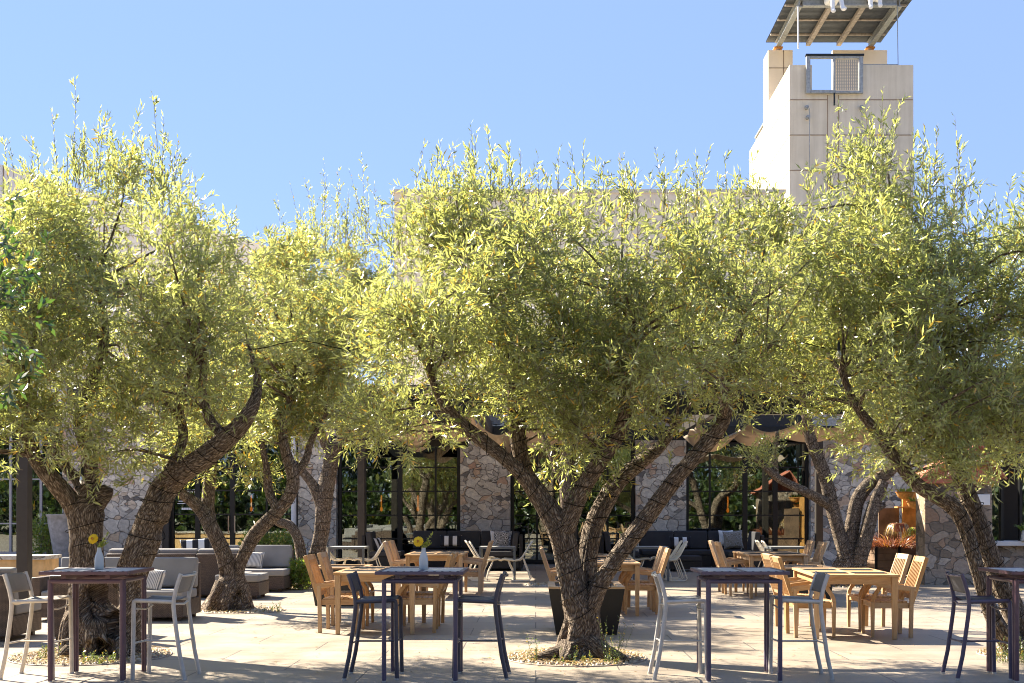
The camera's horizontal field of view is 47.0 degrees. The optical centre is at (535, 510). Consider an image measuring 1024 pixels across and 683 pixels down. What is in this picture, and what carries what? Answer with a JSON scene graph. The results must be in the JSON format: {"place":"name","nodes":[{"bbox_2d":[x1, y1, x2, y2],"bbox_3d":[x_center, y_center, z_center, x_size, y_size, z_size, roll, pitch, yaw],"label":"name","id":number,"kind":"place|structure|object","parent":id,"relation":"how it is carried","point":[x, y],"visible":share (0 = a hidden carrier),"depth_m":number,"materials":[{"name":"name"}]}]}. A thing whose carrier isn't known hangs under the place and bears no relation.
{"place":"outdoors","nodes":[
{"label":"outdoors","id":0,"kind":"place"},
{"bbox_2d":[0,564,1023,682],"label":"patio paving","id":1,"kind":"structure","parent":0,"point":[291,641],"depth_m":13.69,"materials":[{"name":"stone"}]},
{"bbox_2d":[0,567,41,641],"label":"sofa","id":2,"kind":"object","parent":1,"relation":"on","point":[20,619],"visible":0.66,"depth_m":14.13,"materials":[{"name":"fabric"}]},
{"bbox_2d":[16,363,31,599],"bbox_3d":[-8.479,-0.590,19.500,0.190,4.300,0.190,0,0,0],"label":"steel post","id":3,"kind":"object","parent":1,"relation":"on","point":[24,523],"visible":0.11,"depth_m":19.41,"materials":[{"name":"brown metal"}]},
{"bbox_2d":[0,192,55,410],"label":"laurel tree","id":4,"kind":"object","parent":1,"relation":"on","point":[7,296],"visible":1,"depth_m":9.16,"materials":[{"name":"green plant"}]},
{"bbox_2d":[0,558,58,576],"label":"bench wall","id":5,"kind":"structure","parent":1,"relation":"on","point":[38,566],"depth_m":21.50,"materials":[{"name":"stone"}]},
{"bbox_2d":[0,554,61,559],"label":"bench cap","id":6,"kind":"object","parent":5,"relation":"on","point":[34,556],"visible":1,"depth_m":21.64,"materials":[{"name":"stone"}]},
{"bbox_2d":[0,571,73,679],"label":"bar stool","id":7,"kind":"object","parent":1,"relation":"on","point":[17,582],"visible":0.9,"depth_m":11.10,"materials":[{"name":"paint"}]},
{"bbox_2d":[32,510,54,553],"bbox_3d":[-13.846,0.793,33.201,1.218,1.620,0.839,0,0,0],"label":"boxwood shrub","id":8,"kind":"object","parent":1,"relation":"on","point":[42,540],"visible":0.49,"depth_m":33.07,"materials":[{"name":"green plant"}]},
{"bbox_2d":[46,514,68,566],"bbox_3d":[-13.181,0.830,32.800,0.900,1.460,0.900,0,0,0],"label":"urn","id":9,"kind":"object","parent":1,"relation":"on","point":[58,528],"visible":0.47,"depth_m":32.49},
{"bbox_2d":[49,567,119,639],"bbox_3d":[-5.370,1.120,14.416,0.812,0.879,0.932,0,0,0],"label":"sofa","id":10,"kind":"object","parent":1,"relation":"on","point":[113,593],"visible":0.23,"depth_m":13.95,"materials":[{"name":"fabric"}]},
{"bbox_2d":[9,650,170,664],"bbox_3d":[-4.760,1.556,12.600,1.640,0.001,1.640,0,0,0],"label":"tree pit","id":11,"kind":"object","parent":1,"relation":"on","point":[128,660],"visible":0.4,"depth_m":12.20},
{"bbox_2d":[8,647,169,664],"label":"pebbles","id":12,"kind":"object","parent":11,"relation":"on","point":[66,659],"visible":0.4,"depth_m":12.26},
{"bbox_2d":[0,74,317,658],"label":"olive tree","id":13,"kind":"object","parent":11,"relation":"on","point":[192,313],"visible":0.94,"depth_m":12.29,"materials":[{"name":"green plant"}]},
{"bbox_2d":[65,415,244,555],"bbox_3d":[-4.085,-0.267,12.681,2.019,1.497,0.486,0,0,7],"label":"fairy light cable","id":14,"kind":"object","parent":13,"relation":"attached to","point":[155,487],"visible":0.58,"depth_m":12.56,"materials":[{"name":"rubber"}]},
{"bbox_2d":[39,567,153,681],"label":"bar table","id":15,"kind":"object","parent":1,"relation":"on","point":[75,577],"visible":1,"depth_m":10.75,"materials":[{"name":"paint"}]},
{"bbox_2d":[88,532,108,569],"bbox_3d":[-4.088,0.372,10.995,0.185,0.359,0.093,0,0,-15],"label":"flower vase","id":16,"kind":"object","parent":15,"relation":"on","point":[99,561],"visible":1,"depth_m":10.97,"materials":[{"name":"white ceramic"}]},
{"bbox_2d":[62,405,161,556],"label":"stone wall","id":17,"kind":"structure","parent":1,"relation":"on","point":[122,507],"depth_m":33.75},
{"bbox_2d":[66,385,876,425],"bbox_3d":[-1.159,-2.990,34.300,24.858,1.300,0.500,0,0,0],"label":"facade header","id":18,"kind":"object","parent":17,"relation":"attached to","point":[767,420],"visible":0.07,"depth_m":34.05,"materials":[{"name":"brown metal"}]},
{"bbox_2d":[345,447,357,558],"bbox_3d":[-5.327,-0.490,34.550,0.579,3.900,0.099,0,0,0],"label":"curtain","id":19,"kind":"object","parent":18,"relation":"hanging from","point":[351,526],"visible":0.65,"depth_m":34.55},
{"bbox_2d":[32,557,200,620],"bbox_3d":[-6.017,1.120,16.954,2.126,0.879,0.932,0,0,0],"label":"sofa","id":20,"kind":"object","parent":1,"relation":"on","point":[174,567],"visible":0.29,"depth_m":17.14,"materials":[{"name":"fabric"}]},
{"bbox_2d":[147,569,166,589],"bbox_3d":[-5.447,0.986,16.750,0.360,0.340,0.130,8,-15,20],"label":"throw pillow","id":21,"kind":"object","parent":20,"relation":"on","point":[155,578],"visible":0.72,"depth_m":16.68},
{"bbox_2d":[130,571,200,679],"bbox_3d":[-3.467,1.069,11.046,0.527,0.981,0.470,0,0,1],"label":"bar stool","id":22,"kind":"object","parent":1,"relation":"on","point":[184,582],"visible":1,"depth_m":10.95,"materials":[{"name":"silver metal"}]},
{"bbox_2d":[162,411,170,547],"bbox_3d":[-10.641,-0.740,34.050,0.176,4.600,0.500,0,0,0],"label":"bronze pilaster","id":23,"kind":"object","parent":1,"relation":"on","point":[166,541],"visible":0.07,"depth_m":33.80,"materials":[{"name":"metal"}]},
{"bbox_2d":[106,548,252,594],"bbox_3d":[-6.450,1.120,21.396,2.392,0.879,0.932,0,0,0],"label":"sofa","id":24,"kind":"object","parent":1,"relation":"on","point":[206,557],"visible":0.25,"depth_m":20.93,"materials":[{"name":"fabric"}]},
{"bbox_2d":[180,538,209,548],"bbox_3d":[-6.644,0.716,23.000,0.620,0.340,0.140,-4,-14,-7],"label":"throw pillow","id":25,"kind":"object","parent":24,"relation":"on","point":[199,543],"visible":0.53,"depth_m":22.95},
{"bbox_2d":[171,427,297,547],"bbox_3d":[-8.701,-0.450,34.021,3.702,3.980,0.198,0,0,0],"label":"window wall","id":26,"kind":"structure","parent":1,"relation":"on","point":[232,514],"depth_m":34.01,"materials":[{"name":"black metal"}]},
{"bbox_2d":[215,573,268,598],"bbox_3d":[-5.250,1.345,21.044,0.772,0.430,0.812,0,0,0],"label":"ottoman","id":27,"kind":"object","parent":1,"relation":"on","point":[258,583],"visible":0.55,"depth_m":20.71,"materials":[{"name":"brown wicker"}]},
{"bbox_2d":[201,607,284,612],"bbox_3d":[-4.581,1.556,18.350,1.320,0.001,1.320,0,0,0],"label":"tree pit","id":28,"kind":"object","parent":1,"relation":"on","point":[256,610],"visible":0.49,"depth_m":18.12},
{"bbox_2d":[126,208,424,611],"bbox_3d":[-3.972,-1.536,18.588,4.455,6.410,4.017,0,0,0],"label":"olive tree","id":29,"kind":"object","parent":28,"relation":"on","point":[313,366],"visible":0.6,"depth_m":18.27,"materials":[{"name":"green plant"}]},
{"bbox_2d":[229,545,293,591],"bbox_3d":[-5.917,1.120,22.954,2.206,0.879,0.932,0,0,0],"label":"sofa","id":30,"kind":"object","parent":1,"relation":"on","point":[276,559],"visible":0.3,"depth_m":23.14,"materials":[{"name":"fabric"}]},
{"bbox_2d":[259,528,305,559],"bbox_3d":[-6.761,1.054,31.196,1.321,1.202,1.008,0,0,0],"label":"boxwood shrub","id":31,"kind":"object","parent":1,"relation":"on","point":[277,538],"visible":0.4,"depth_m":31.04,"materials":[{"name":"green plant"}]},
{"bbox_2d":[298,421,337,564],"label":"stone wall","id":32,"kind":"structure","parent":1,"relation":"on","point":[306,512],"depth_m":33.75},
{"bbox_2d":[303,554,364,632],"bbox_3d":[-2.606,1.065,15.225,0.712,0.990,0.546,0,0,2],"label":"teak armchair","id":33,"kind":"object","parent":1,"relation":"on","point":[320,586],"visible":0.69,"depth_m":15.00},
{"bbox_2d":[311,565,372,605],"bbox_3d":[-3.250,1.245,19.700,0.900,0.630,1.100,0,0,0],"label":"tapered planter","id":34,"kind":"object","parent":1,"relation":"on","point":[335,568],"visible":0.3,"depth_m":19.21,"materials":[{"name":"wood"}]},
{"bbox_2d":[317,551,374,625],"bbox_3d":[-2.606,1.065,16.149,0.712,0.990,0.546,0,0,0],"label":"teak armchair","id":35,"kind":"object","parent":1,"relation":"on","point":[325,564],"visible":0.48,"depth_m":15.92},
{"bbox_2d":[328,546,368,564],"bbox_3d":[-4.178,1.181,26.300,0.800,0.757,0.800,0,0,0],"label":"lounge table","id":36,"kind":"object","parent":1,"relation":"on","point":[349,547],"visible":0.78,"depth_m":25.90,"materials":[{"name":"metal"}]},
{"bbox_2d":[342,571,403,679],"bbox_3d":[-1.522,1.069,11.043,0.527,0.981,0.470,0,0,-1],"label":"bar stool","id":37,"kind":"object","parent":1,"relation":"on","point":[354,582],"visible":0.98,"depth_m":11.03,"materials":[{"name":"paint"}]},
{"bbox_2d":[333,566,426,634],"bbox_3d":[-2.020,1.167,15.560,1.040,0.784,1.660,0,0,0],"label":"teak table","id":38,"kind":"object","parent":1,"relation":"on","point":[340,576],"visible":0.46,"depth_m":14.76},
{"bbox_2d":[362,531,404,565],"bbox_3d":[-3.994,1.056,30.870,1.012,1.009,0.942,0,0,0],"label":"sofa","id":39,"kind":"object","parent":1,"relation":"on","point":[367,538],"visible":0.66,"depth_m":30.40,"materials":[{"name":"black wicker"}]},
{"bbox_2d":[338,447,459,563],"bbox_3d":[-3.941,-0.450,34.060,3.526,3.980,0.120,0,0,0],"label":"window wall","id":40,"kind":"structure","parent":1,"relation":"on","point":[399,515],"depth_m":34.01,"materials":[{"name":"black metal"}]},
{"bbox_2d":[383,541,420,594],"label":"teak armchair","id":41,"kind":"object","parent":1,"relation":"on","point":[391,561],"visible":0.25,"depth_m":21.36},
{"bbox_2d":[375,567,468,681],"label":"bar table","id":42,"kind":"object","parent":1,"relation":"on","point":[430,575],"visible":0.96,"depth_m":10.70,"materials":[{"name":"paint"}]},
{"bbox_2d":[413,532,432,569],"bbox_3d":[-1.050,0.372,10.945,0.185,0.359,0.093,0,0,-15],"label":"flower vase","id":43,"kind":"object","parent":42,"relation":"on","point":[423,561],"visible":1,"depth_m":10.92,"materials":[{"name":"white ceramic"}]},
{"bbox_2d":[397,554,452,632],"bbox_3d":[-1.434,1.065,15.246,0.712,0.990,0.546,0,0,-2],"label":"teak armchair","id":44,"kind":"object","parent":1,"relation":"on","point":[433,599],"visible":0.74,"depth_m":15.01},
{"bbox_2d":[403,552,457,625],"bbox_3d":[-1.434,1.065,16.105,0.712,0.990,0.546,0,0,2],"label":"teak armchair","id":45,"kind":"object","parent":1,"relation":"on","point":[441,617],"visible":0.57,"depth_m":16.00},
{"bbox_2d":[405,551,468,591],"bbox_3d":[-1.800,1.167,21.650,1.040,0.784,1.700,0,0,0],"label":"teak table","id":46,"kind":"object","parent":1,"relation":"on","point":[435,556],"visible":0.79,"depth_m":20.86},
{"bbox_2d":[410,531,514,566],"bbox_3d":[-1.960,1.056,31.844,2.782,1.009,1.012,0,0,0],"label":"sofa","id":47,"kind":"object","parent":1,"relation":"on","point":[477,539],"visible":0.41,"depth_m":32.08,"materials":[{"name":"fabric"}]},
{"bbox_2d":[493,530,511,545],"bbox_3d":[-0.903,0.785,31.650,0.500,0.500,0.160,4,-12,7],"label":"throw pillow","id":48,"kind":"object","parent":47,"relation":"on","point":[501,538],"visible":0.85,"depth_m":31.59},
{"bbox_2d":[452,541,491,595],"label":"teak armchair","id":49,"kind":"object","parent":1,"relation":"on","point":[481,565],"visible":0.63,"depth_m":21.40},
{"bbox_2d":[452,571,510,679],"bbox_3d":[-0.504,1.069,11.047,0.527,0.981,0.470,0,0,2],"label":"bar stool","id":50,"kind":"object","parent":1,"relation":"on","point":[494,600],"visible":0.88,"depth_m":11.04,"materials":[{"name":"paint"}]},
{"bbox_2d":[460,415,510,530],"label":"stone wall","id":51,"kind":"structure","parent":1,"relation":"on","point":[485,492],"depth_m":33.75,"materials":[{"name":"stone"}]},
{"bbox_2d":[487,531,522,570],"bbox_3d":[-0.806,1.056,30.870,0.932,1.009,0.942,0,0,0],"label":"sofa","id":52,"kind":"object","parent":1,"relation":"on","point":[501,554],"visible":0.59,"depth_m":30.40,"materials":[{"name":"black wicker"}]},
{"bbox_2d":[8,582,1020,663],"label":"pit leaf litter","id":53,"kind":"object","parent":1,"relation":"on","point":[642,654],"visible":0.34,"depth_m":12.34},
{"bbox_2d":[511,440,634,563],"bbox_3d":[1.070,-0.450,34.060,3.576,3.980,0.120,0,0,0],"label":"window wall","id":54,"kind":"structure","parent":1,"relation":"on","point":[537,561],"depth_m":34.00,"materials":[{"name":"black metal"}]},
{"bbox_2d":[512,651,645,665],"bbox_3d":[0.425,1.556,12.460,1.480,0.001,1.480,0,0,0],"label":"tree pit","id":55,"kind":"object","parent":1,"relation":"on","point":[568,663],"visible":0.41,"depth_m":12.04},
{"bbox_2d":[508,648,642,665],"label":"pebbles","id":56,"kind":"object","parent":55,"relation":"on","point":[564,664],"visible":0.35,"depth_m":12.06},
{"bbox_2d":[302,120,866,661],"bbox_3d":[0.597,-1.317,12.523,5.679,5.835,4.627,0,0,12],"label":"olive tree","id":57,"kind":"object","parent":55,"relation":"on","point":[620,350],"visible":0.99,"depth_m":11.98,"materials":[{"name":"green plant"}]},
{"bbox_2d":[467,322,725,622],"bbox_3d":[0.623,-0.413,12.566,2.691,3.207,1.084,0,0,0],"label":"fairy light cable","id":58,"kind":"object","parent":57,"relation":"attached to","point":[593,500],"visible":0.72,"depth_m":12.33,"materials":[{"name":"rubber"}]},
{"bbox_2d":[244,340,1023,349],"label":"festoon cable","id":59,"kind":"object","parent":57,"relation":"attached to","point":[605,342],"visible":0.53,"depth_m":12.00,"materials":[{"name":"metal"}]},
{"bbox_2d":[597,615,634,661],"bbox_3d":[0.814,1.317,12.028,0.382,0.487,0.249,0,0,0],"label":"weed clump","id":60,"kind":"object","parent":55,"relation":"on","point":[610,651],"visible":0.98,"depth_m":12.00,"materials":[{"name":"green plant"}]},
{"bbox_2d":[548,581,624,634],"bbox_3d":[0.635,1.255,15.200,0.950,0.610,1.100,0,0,0],"label":"tapered planter","id":61,"kind":"object","parent":1,"relation":"on","point":[610,608],"visible":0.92,"depth_m":14.69,"materials":[{"name":"black metal"}]},
{"bbox_2d":[598,554,607,558],"bbox_3d":[1.125,1.250,25.100,0.850,0.620,1.000,0,0,0],"label":"tapered planter","id":62,"kind":"object","parent":1,"relation":"on","point":[602,556],"visible":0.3,"depth_m":24.60,"materials":[{"name":"brown wood"}]},
{"bbox_2d":[439,237,732,577],"bbox_3d":[1.092,-2.074,24.702,6.362,7.421,5.373,0,0,0],"label":"olive tree","id":63,"kind":"object","parent":62,"relation":"in","point":[565,492],"visible":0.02,"depth_m":24.60,"materials":[{"name":"green plant"}]},
{"bbox_2d":[300,394,910,564],"bbox_3d":[1.650,-0.585,30.070,14.100,4.290,6.640,0,0,0],"label":"pergola","id":64,"kind":"object","parent":1,"relation":"on","point":[492,429],"visible":0.14,"depth_m":30.41,"materials":[{"name":"wood"}]},
{"bbox_2d":[376,413,477,451],"bbox_3d":[-2.611,-1.920,29.700,2.373,0.678,6.302,0,0,0],"label":"draped canvas","id":65,"kind":"object","parent":64,"relation":"hanging from","point":[416,444],"visible":0.2,"depth_m":29.95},
{"bbox_2d":[477,422,599,452],"bbox_3d":[0.073,-1.770,29.700,2.816,0.526,6.302,0,0,0],"label":"draped canvas","id":66,"kind":"object","parent":64,"relation":"hanging from","point":[498,439],"visible":0.23,"depth_m":27.77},
{"bbox_2d":[684,421,899,451],"bbox_3d":[6.010,-1.727,27.850,4.738,0.610,2.604,0,0,0],"label":"draped canvas","id":67,"kind":"object","parent":64,"relation":"hanging from","point":[748,439],"visible":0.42,"depth_m":27.89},
{"bbox_2d":[598,531,638,561],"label":"sofa","id":68,"kind":"object","parent":1,"relation":"on","point":[605,543],"visible":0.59,"depth_m":30.40,"materials":[{"name":"black fabric"}]},
{"bbox_2d":[597,558,640,615],"bbox_3d":[1.050,1.167,18.150,1.000,0.784,1.700,0,0,0],"label":"teak table","id":69,"kind":"object","parent":1,"relation":"on","point":[631,566],"visible":0.38,"depth_m":17.33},
{"bbox_2d":[618,546,664,609],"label":"teak armchair","id":70,"kind":"object","parent":1,"relation":"on","point":[658,558],"visible":0.56,"depth_m":18.54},
{"bbox_2d":[622,548,671,614],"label":"teak armchair","id":71,"kind":"object","parent":1,"relation":"on","point":[647,586],"visible":0.79,"depth_m":17.68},
{"bbox_2d":[635,415,685,556],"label":"stone wall","id":72,"kind":"structure","parent":1,"relation":"on","point":[649,479],"depth_m":33.75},
{"bbox_2d":[648,571,705,679],"bbox_3d":[1.335,1.069,11.041,0.527,0.981,0.470,0,0,0],"label":"bar stool","id":73,"kind":"object","parent":1,"relation":"on","point":[665,598],"visible":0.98,"depth_m":11.03,"materials":[{"name":"silver metal"}]},
{"bbox_2d":[669,555,701,571],"bbox_3d":[3.840,1.360,30.344,0.792,0.400,0.712,0,0,0],"label":"ottoman","id":74,"kind":"object","parent":1,"relation":"on","point":[688,561],"visible":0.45,"depth_m":30.00,"materials":[{"name":"black fabric"}]},
{"bbox_2d":[639,531,740,567],"bbox_3d":[4.230,1.056,31.844,2.782,1.009,1.012,0,0,0],"label":"sofa","id":75,"kind":"object","parent":1,"relation":"on","point":[699,544],"visible":0.57,"depth_m":32.07,"materials":[{"name":"black wicker"}]},
{"bbox_2d":[722,530,743,548],"bbox_3d":[5.310,0.785,31.650,0.540,0.500,0.160,-4,-12,3],"label":"throw pillow","id":76,"kind":"object","parent":75,"relation":"on","point":[732,539],"visible":1,"depth_m":31.59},
{"bbox_2d":[708,540,748,592],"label":"teak armchair","id":77,"kind":"object","parent":1,"relation":"on","point":[714,554],"visible":0.46,"depth_m":22.28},
{"bbox_2d":[714,541,756,596],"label":"teak armchair","id":78,"kind":"object","parent":1,"relation":"on","point":[724,562],"visible":0.38,"depth_m":21.36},
{"bbox_2d":[690,567,789,681],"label":"bar table","id":79,"kind":"object","parent":1,"relation":"on","point":[709,576],"visible":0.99,"depth_m":10.70,"materials":[{"name":"paint"}]},
{"bbox_2d":[724,531,763,566],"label":"sofa","id":80,"kind":"object","parent":1,"relation":"on","point":[752,538],"visible":0.45,"depth_m":30.42,"materials":[{"name":"fabric"}]},
{"bbox_2d":[686,440,807,563],"bbox_3d":[6.107,-0.450,34.060,3.551,3.980,0.120,0,0,0],"label":"window wall","id":81,"kind":"structure","parent":1,"relation":"on","point":[774,515],"depth_m":34.01,"materials":[{"name":"black metal"}]},
{"bbox_2d":[733,551,808,598],"bbox_3d":[4.290,1.167,21.600,1.060,0.784,1.700,0,0,0],"label":"teak table","id":82,"kind":"object","parent":1,"relation":"on","point":[751,558],"visible":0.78,"depth_m":20.80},
{"bbox_2d":[761,553,820,629],"bbox_3d":[3.392,1.065,15.606,0.712,0.990,0.546,0,0,-2],"label":"teak armchair","id":83,"kind":"object","parent":1,"relation":"on","point":[766,559],"visible":0.3,"depth_m":15.70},
{"bbox_2d":[768,571,833,679],"bbox_3d":[2.487,1.069,11.042,0.527,0.981,0.470,0,0,1],"label":"bar stool","id":84,"kind":"object","parent":1,"relation":"on","point":[819,582],"visible":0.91,"depth_m":11.13,"materials":[{"name":"silver metal"}]},
{"bbox_2d":[770,556,835,637],"bbox_3d":[3.328,1.065,14.679,0.712,0.990,0.546,0,0,1],"label":"teak armchair","id":85,"kind":"object","parent":1,"relation":"on","point":[789,588],"visible":0.62,"depth_m":14.45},
{"bbox_2d":[785,541,826,564],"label":"teak armchair","id":86,"kind":"object","parent":1,"relation":"on","point":[819,553],"visible":0.28,"depth_m":21.32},
{"bbox_2d":[784,565,835,599],"bbox_3d":[4.525,1.250,19.900,0.850,0.620,1.000,0,0,0],"label":"tapered planter","id":87,"kind":"object","parent":1,"relation":"on","point":[788,567],"visible":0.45,"depth_m":19.45,"materials":[{"name":"wood"}]},
{"bbox_2d":[792,568,899,639],"bbox_3d":[3.930,1.167,15.055,1.030,0.784,1.750,0,0,4],"label":"teak table","id":88,"kind":"object","parent":1,"relation":"on","point":[886,578],"visible":0.74,"depth_m":14.24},
{"bbox_2d":[808,415,927,564],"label":"stone wall","id":89,"kind":"structure","parent":1,"relation":"on","point":[845,487],"depth_m":33.75,"materials":[{"name":"stone"}]},
{"bbox_2d":[847,553,911,630],"bbox_3d":[4.541,1.065,15.546,0.712,0.990,0.546,0,0,-2],"label":"teak armchair","id":90,"kind":"object","parent":1,"relation":"on","point":[901,563],"visible":0.53,"depth_m":15.55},
{"bbox_2d":[866,532,915,574],"bbox_3d":[8.401,1.030,27.687,2.358,1.060,1.866,0,0,20],"label":"grass planter","id":91,"kind":"object","parent":1,"relation":"on","point":[882,554],"visible":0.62,"depth_m":27.40,"materials":[{"name":"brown wood"}]},
{"bbox_2d":[861,556,928,637],"bbox_3d":[4.480,1.065,14.686,0.712,0.990,0.546,0,0,2],"label":"teak armchair","id":92,"kind":"object","parent":1,"relation":"on","point":[909,588],"visible":0.96,"depth_m":14.47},
{"bbox_2d":[878,492,915,543],"bbox_3d":[8.880,0.560,28.445,1.080,2.000,0.390,0,0,0],"label":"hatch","id":93,"kind":"object","parent":1,"relation":"on","point":[886,516],"depth_m":28.60,"materials":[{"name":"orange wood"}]},
{"bbox_2d":[916,446,1007,584],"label":"stone oven house","id":94,"kind":"structure","parent":1,"relation":"on","point":[939,544],"depth_m":24.60,"materials":[{"name":"stone"}]},
{"bbox_2d":[941,571,1012,680],"bbox_3d":[4.132,1.069,11.033,0.527,0.981,0.470,0,0,2],"label":"bar stool","id":95,"kind":"object","parent":1,"relation":"on","point":[957,582],"visible":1,"depth_m":10.97,"materials":[{"name":"paint"}]},
{"bbox_2d":[972,367,1023,566],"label":"wall","id":96,"kind":"structure","parent":1,"relation":"on","point":[1007,514],"depth_m":25.90,"materials":[{"name":"brown stone"}]},
{"bbox_2d":[978,567,1023,681],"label":"bar table","id":97,"kind":"object","parent":1,"relation":"on","point":[1014,576],"visible":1,"depth_m":10.84,"materials":[{"name":"paint"}]},
{"label":"tree pit","id":98,"kind":"structure","parent":1,"relation":"on","visible":0},
{"bbox_2d":[284,557,310,589],"bbox_3d":[-4.642,1.281,23.209,0.744,0.741,0.581,0,0,0],"label":"boxwood shrub","id":99,"kind":"object","parent":98,"relation":"on","point":[300,576],"visible":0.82,"depth_m":23.10,"materials":[{"name":"green plant"}]},
{"bbox_2d":[237,152,430,587],"bbox_3d":[-4.139,-2.844,23.814,3.467,8.896,4.415,0,0,14],"label":"olive tree","id":100,"kind":"object","parent":98,"relation":"on","point":[324,486],"visible":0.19,"depth_m":23.68,"materials":[{"name":"green plant"}]},
{"bbox_2d":[0,0,1023,384],"label":"sky","id":101,"kind":"structure","parent":0,"point":[257,94],"materials":[{"name":"blue"}]},
{"bbox_2d":[749,124,762,188],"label":"tower wing","id":102,"kind":"structure","parent":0,"point":[757,165],"depth_m":57.44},
{"bbox_2d":[763,0,912,384],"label":"tower","id":103,"kind":"structure","parent":0,"point":[800,115],"depth_m":50.00,"materials":[{"name":"concrete"}]},
{"bbox_2d":[806,56,862,93],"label":"window frame","id":104,"kind":"structure","parent":103,"relation":"in","point":[860,58],"depth_m":49.80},
{"label":"tree pit","id":105,"kind":"structure","parent":0,"visible":0},
{"bbox_2d":[746,86,1023,653],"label":"olive tree","id":106,"kind":"object","parent":105,"relation":"on","point":[907,296],"visible":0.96,"depth_m":12.14,"materials":[{"name":"green plant"}]},
{"bbox_2d":[943,472,1023,623],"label":"fairy light cable","id":107,"kind":"object","parent":106,"relation":"attached to","point":[982,551],"visible":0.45,"depth_m":12.55,"materials":[{"name":"rubber"}]},
{"bbox_3d":[-15.426,1.436,34.120,3.652,0.247,0.360,0,0,0],"label":"sill wall","id":108,"kind":"object","parent":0,"visible":0},
{"bbox_2d":[0,426,61,553],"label":"window wall","id":109,"kind":"structure","parent":108,"relation":"on","point":[10,523],"depth_m":34.01,"materials":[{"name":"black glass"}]},
{"label":"ground","id":110,"kind":"structure","parent":0,"visible":0},
{"bbox_2d":[0,164,303,387],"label":"wing building","id":111,"kind":"structure","parent":110,"relation":"on","point":[3,172],"depth_m":47.12,"materials":[{"name":"paint"}]},
{"bbox_2d":[0,409,956,558],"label":"hedge","id":112,"kind":"object","parent":110,"relation":"on","point":[759,503],"visible":0.15,"depth_m":41.40,"materials":[{"name":"plant"}]},
{"bbox_2d":[0,388,954,406],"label":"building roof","id":113,"kind":"structure","parent":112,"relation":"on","point":[65,397],"depth_m":34.60,"materials":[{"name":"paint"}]},
{"bbox_2d":[392,189,785,384],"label":"building","id":114,"kind":"structure","parent":113,"relation":"on","point":[614,193],"depth_m":42.00,"materials":[{"name":"paint"}]},
{"label":"tree pit","id":115,"kind":"structure","parent":0,"visible":0},
{"bbox_2d":[680,227,930,586],"bbox_3d":[5.683,-2.116,24.274,5.947,7.540,4.230,0,0,0],"label":"olive tree","id":116,"kind":"object","parent":115,"relation":"on","point":[863,538],"visible":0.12,"depth_m":24.17,"materials":[{"name":"green plant"}]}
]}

